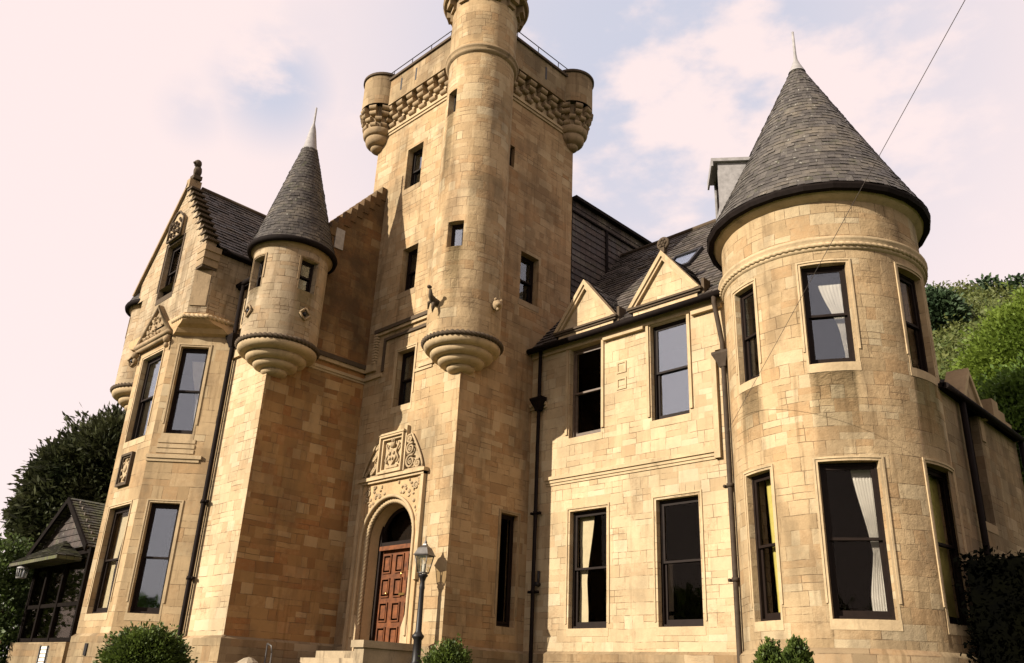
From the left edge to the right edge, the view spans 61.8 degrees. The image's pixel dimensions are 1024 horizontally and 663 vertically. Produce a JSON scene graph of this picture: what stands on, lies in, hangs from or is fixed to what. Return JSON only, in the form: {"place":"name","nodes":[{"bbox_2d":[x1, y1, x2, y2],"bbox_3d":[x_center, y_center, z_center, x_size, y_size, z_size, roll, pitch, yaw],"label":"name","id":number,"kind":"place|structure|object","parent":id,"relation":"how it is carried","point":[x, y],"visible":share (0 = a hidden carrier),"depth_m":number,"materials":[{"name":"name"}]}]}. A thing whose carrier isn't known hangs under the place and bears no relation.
{"place":"outdoors","nodes":[
{"label":"outdoors","id":0,"kind":"place"},
{"bbox_2d":[0,0,1023,655],"label":"sky","id":1,"kind":"structure","parent":0,"point":[108,108],"materials":[{"name":"white"}]},
{"bbox_2d":[934,293,1016,379],"bbox_3d":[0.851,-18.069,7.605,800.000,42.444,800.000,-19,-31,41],"label":"ground","id":2,"kind":"structure","parent":0,"point":[945,359],"depth_m":64.54,"materials":[{"name":"green plant"}]},
{"bbox_2d":[0,528,34,662],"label":"laurel shrub","id":3,"kind":"object","parent":2,"relation":"on","point":[14,591],"visible":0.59,"depth_m":25.60,"materials":[{"name":"green plant"}]},
{"bbox_2d":[36,645,49,662],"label":"garden chair","id":4,"kind":"object","parent":2,"relation":"on","point":[45,655],"visible":1,"depth_m":21.02,"materials":[{"name":"white wood"}]},
{"bbox_2d":[6,497,104,662],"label":"timber porch","id":5,"kind":"object","parent":2,"relation":"on","point":[57,560],"visible":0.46,"depth_m":24.44,"materials":[{"name":"wood"}]},
{"bbox_2d":[15,565,28,578],"bbox_3d":[-14.191,6.960,24.807,0.340,0.420,0.340,-19,-31,41],"label":"porch lantern","id":6,"kind":"object","parent":5,"relation":"hanging from","point":[26,568],"visible":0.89,"depth_m":24.74,"materials":[{"name":"white glass"}]},
{"bbox_2d":[0,401,125,587],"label":"yew tree","id":7,"kind":"object","parent":2,"relation":"on","point":[76,464],"visible":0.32,"depth_m":32.88,"materials":[{"name":"green plant"}]},
{"bbox_2d":[93,619,197,662],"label":"box bush","id":8,"kind":"object","parent":2,"relation":"on","point":[156,643],"visible":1,"depth_m":16.32,"materials":[{"name":"green plant"}]},
{"bbox_2d":[300,651,353,662],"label":"entrance steps","id":9,"kind":"structure","parent":2,"relation":"on","point":[333,656],"depth_m":18.64,"materials":[{"name":"stone"}]},
{"bbox_2d":[264,643,272,662],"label":"handrail","id":10,"kind":"object","parent":9,"relation":"on","point":[267,644],"visible":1,"depth_m":18.80,"materials":[{"name":"grey metal"}]},
{"bbox_2d":[351,640,412,662],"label":"cheek wall","id":11,"kind":"structure","parent":2,"relation":"on","point":[368,651],"depth_m":17.61,"materials":[{"name":"stone"}]},
{"bbox_2d":[411,539,435,662],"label":"street lamp","id":12,"kind":"object","parent":2,"relation":"on","point":[424,550],"visible":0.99,"depth_m":18.08,"materials":[{"name":"black metal"}]},
{"bbox_2d":[417,633,472,662],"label":"box bush","id":13,"kind":"object","parent":2,"relation":"on","point":[453,653],"visible":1,"depth_m":15.83,"materials":[{"name":"green plant"}]},
{"bbox_2d":[65,0,1023,662],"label":"mansion","id":14,"kind":"structure","parent":2,"relation":"on","point":[491,358],"depth_m":19.97,"materials":[{"name":"stone"}]},
{"bbox_2d":[84,500,132,620],"bbox_3d":[-9.817,5.677,21.167,1.430,2.820,0.369,-19,-31,41],"label":"window","id":15,"kind":"structure","parent":14,"relation":"in","point":[98,613],"depth_m":21.43,"materials":[{"name":"brown paint"}]},
{"bbox_2d":[123,347,164,448],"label":"window","id":16,"kind":"structure","parent":14,"relation":"in","point":[134,440],"depth_m":23.05,"materials":[{"name":"brown paint"}]},
{"bbox_2d":[124,499,183,621],"bbox_3d":[-8.524,5.453,20.490,0.895,2.820,0.283,3,-23,0],"label":"window","id":17,"kind":"structure","parent":14,"relation":"in","point":[136,613],"depth_m":20.43,"materials":[{"name":"brown paint"}]},
{"bbox_2d":[155,233,185,305],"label":"window","id":18,"kind":"structure","parent":14,"relation":"in","point":[171,272],"depth_m":24.61,"materials":[{"name":"brown paint"}]},
{"bbox_2d":[160,343,212,439],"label":"window","id":19,"kind":"structure","parent":14,"relation":"in","point":[200,369],"depth_m":22.18,"materials":[{"name":"brown paint"}]},
{"bbox_2d":[249,252,267,289],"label":"window","id":20,"kind":"structure","parent":14,"relation":"in","point":[263,263],"depth_m":21.57,"materials":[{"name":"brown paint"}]},
{"bbox_2d":[297,254,320,294],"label":"window","id":21,"kind":"structure","parent":14,"relation":"in","point":[309,280],"depth_m":21.60,"materials":[{"name":"brown paint"}]},
{"bbox_2d":[369,507,411,642],"bbox_3d":[-2.595,5.726,20.218,2.000,3.500,0.420,-19,-31,41],"label":"door","id":22,"kind":"structure","parent":14,"relation":"in","point":[391,579],"depth_m":20.26,"materials":[{"name":"brown paint"}]},
{"bbox_2d":[390,342,417,413],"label":"window","id":23,"kind":"structure","parent":14,"relation":"in","point":[401,406],"depth_m":21.95,"materials":[{"name":"brown paint"}]},
{"bbox_2d":[397,249,417,299],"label":"window","id":24,"kind":"structure","parent":14,"relation":"in","point":[408,291],"depth_m":23.42,"materials":[{"name":"brown paint"}]},
{"bbox_2d":[402,148,422,195],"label":"window","id":25,"kind":"structure","parent":14,"relation":"in","point":[413,186],"depth_m":24.92,"materials":[{"name":"brown paint"}]},
{"bbox_2d":[453,95,456,111],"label":"window","id":26,"kind":"structure","parent":14,"relation":"in","point":[456,95],"depth_m":22.93,"materials":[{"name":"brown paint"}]},
{"bbox_2d":[451,224,463,245],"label":"window","id":27,"kind":"structure","parent":14,"relation":"in","point":[460,226],"depth_m":21.11,"materials":[{"name":"brown paint"}]},
{"bbox_2d":[494,508,520,635],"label":"window","id":28,"kind":"structure","parent":14,"relation":"in","point":[500,627],"depth_m":19.81,"materials":[{"name":"brown paint"}]},
{"bbox_2d":[518,256,538,312],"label":"window","id":29,"kind":"structure","parent":14,"relation":"in","point":[528,304],"depth_m":23.15,"materials":[{"name":"brown paint"}]},
{"bbox_2d":[567,343,601,445],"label":"window","id":30,"kind":"structure","parent":14,"relation":"in","point":[576,438],"depth_m":20.79,"materials":[{"name":"paint"}]},
{"bbox_2d":[566,508,607,636],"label":"window","id":31,"kind":"structure","parent":14,"relation":"in","point":[581,626],"depth_m":19.23,"materials":[{"name":"brown paint"}]},
{"bbox_2d":[650,318,691,428],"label":"window","id":32,"kind":"structure","parent":14,"relation":"in","point":[682,416],"depth_m":19.17,"materials":[{"name":"brown paint"}]},
{"bbox_2d":[656,496,705,635],"bbox_3d":[3.469,4.747,17.394,1.150,2.720,0.298,-19,-31,41],"label":"window","id":33,"kind":"structure","parent":14,"relation":"in","point":[687,626],"depth_m":17.43,"materials":[{"name":"brown paint"}]},
{"bbox_2d":[732,278,761,393],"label":"window","id":34,"kind":"structure","parent":14,"relation":"in","point":[749,380],"depth_m":16.87,"materials":[{"name":"brown paint"}]},
{"bbox_2d":[743,464,783,631],"bbox_3d":[4.562,3.838,15.188,0.378,2.820,0.857,12,-24,-20],"label":"window","id":35,"kind":"structure","parent":14,"relation":"in","point":[769,621],"depth_m":15.26,"materials":[{"name":"brown paint"}]},
{"bbox_2d":[795,258,861,373],"bbox_3d":[5.841,-0.260,15.822,0.982,2.230,0.389,-5,-24,17],"label":"window","id":36,"kind":"structure","parent":14,"relation":"in","point":[835,296],"depth_m":15.85,"materials":[{"name":"brown paint"}]},
{"bbox_2d":[812,455,902,630],"bbox_3d":[5.722,3.491,14.235,1.145,2.820,0.407,-4,-24,16],"label":"window","id":37,"kind":"structure","parent":14,"relation":"in","point":[864,475],"depth_m":14.20,"materials":[{"name":"brown paint"}]},
{"bbox_2d":[894,262,937,386],"bbox_3d":[7.492,-0.120,16.022,0.965,2.270,0.302,18,-27,-33],"label":"window","id":38,"kind":"structure","parent":14,"relation":"in","point":[922,373],"depth_m":16.13,"materials":[{"name":"brown paint"}]},
{"bbox_2d":[922,457,976,636],"bbox_3d":[7.331,3.659,14.518,0.433,2.870,1.131,-19,-31,41],"label":"window","id":39,"kind":"structure","parent":14,"relation":"in","point":[941,547],"depth_m":14.71,"materials":[{"name":"brown paint"}]},
{"bbox_2d":[968,417,998,534],"bbox_3d":[8.951,2.713,16.592,0.288,2.360,0.750,-19,-31,41],"label":"drainpipe","id":40,"kind":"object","parent":14,"relation":"in","point":[992,528],"depth_m":16.44,"materials":[{"name":"black metal"}]},
{"bbox_2d":[751,636,782,662],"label":"box bush","id":41,"kind":"object","parent":2,"relation":"on","point":[768,651],"visible":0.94,"depth_m":13.17,"materials":[{"name":"green plant"}]},
{"bbox_2d":[779,634,814,662],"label":"box bush","id":42,"kind":"object","parent":2,"relation":"on","point":[795,650],"visible":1,"depth_m":12.87,"materials":[{"name":"green plant"}]},
{"bbox_2d":[925,283,972,333],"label":"pine tree","id":43,"kind":"object","parent":2,"relation":"on","point":[941,301],"visible":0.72,"depth_m":66.64,"materials":[{"name":"green plant"}]},
{"bbox_2d":[932,274,1021,379],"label":"hillside scrub","id":44,"kind":"object","parent":2,"relation":"on","point":[974,298],"visible":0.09,"depth_m":65.60,"materials":[{"name":"green plant"}]},
{"bbox_2d":[947,282,1023,391],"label":"broadleaf tree","id":45,"kind":"object","parent":2,"relation":"on","point":[996,341],"visible":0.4,"depth_m":30.54,"materials":[{"name":"green plant"}]},
{"bbox_2d":[952,542,1023,662],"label":"dark hedge","id":46,"kind":"object","parent":2,"relation":"on","point":[996,591],"visible":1,"depth_m":13.40,"materials":[{"name":"green plant"}]},
{"bbox_2d":[969,272,1009,295],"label":"hilltop tree","id":47,"kind":"object","parent":2,"relation":"on","point":[987,279],"visible":0.58,"depth_m":83.19,"materials":[{"name":"green plant"}]},
{"bbox_2d":[975,350,1023,484],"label":"broadleaf tree","id":48,"kind":"object","parent":2,"relation":"on","point":[1005,391],"visible":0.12,"depth_m":23.69,"materials":[{"name":"green plant"}]},
{"bbox_2d":[998,281,1018,296],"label":"hilltop tree","id":49,"kind":"object","parent":2,"relation":"on","point":[1009,287],"visible":0.2,"depth_m":82.03,"materials":[{"name":"green plant"}]},
{"bbox_2d":[1006,273,1023,289],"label":"hilltop tree","id":50,"kind":"object","parent":2,"relation":"on","point":[1018,277],"visible":0.66,"depth_m":82.04,"materials":[{"name":"green plant"}]},
{"bbox_3d":[3.999,-6.988,-8.469,0.309,10.252,0.309,-19,-31,41],"label":"utility pole","id":51,"kind":"object","parent":2,"relation":"on","visible":0},
{"bbox_2d":[727,0,964,431],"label":"overhead cable","id":52,"kind":"object","parent":51,"relation":"attached to","point":[859,191],"visible":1,"depth_m":10.35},
{"bbox_3d":[-5.544,7.421,17.672,1.300,0.550,1.300,-19,-31,41],"label":"rockery bed","id":53,"kind":"object","parent":2,"relation":"on","visible":0},
{"bbox_2d":[238,657,257,662],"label":"rock","id":54,"kind":"object","parent":53,"relation":"on","point":[248,660],"visible":1,"depth_m":17.51,"materials":[{"name":"beige stone"}]}
]}

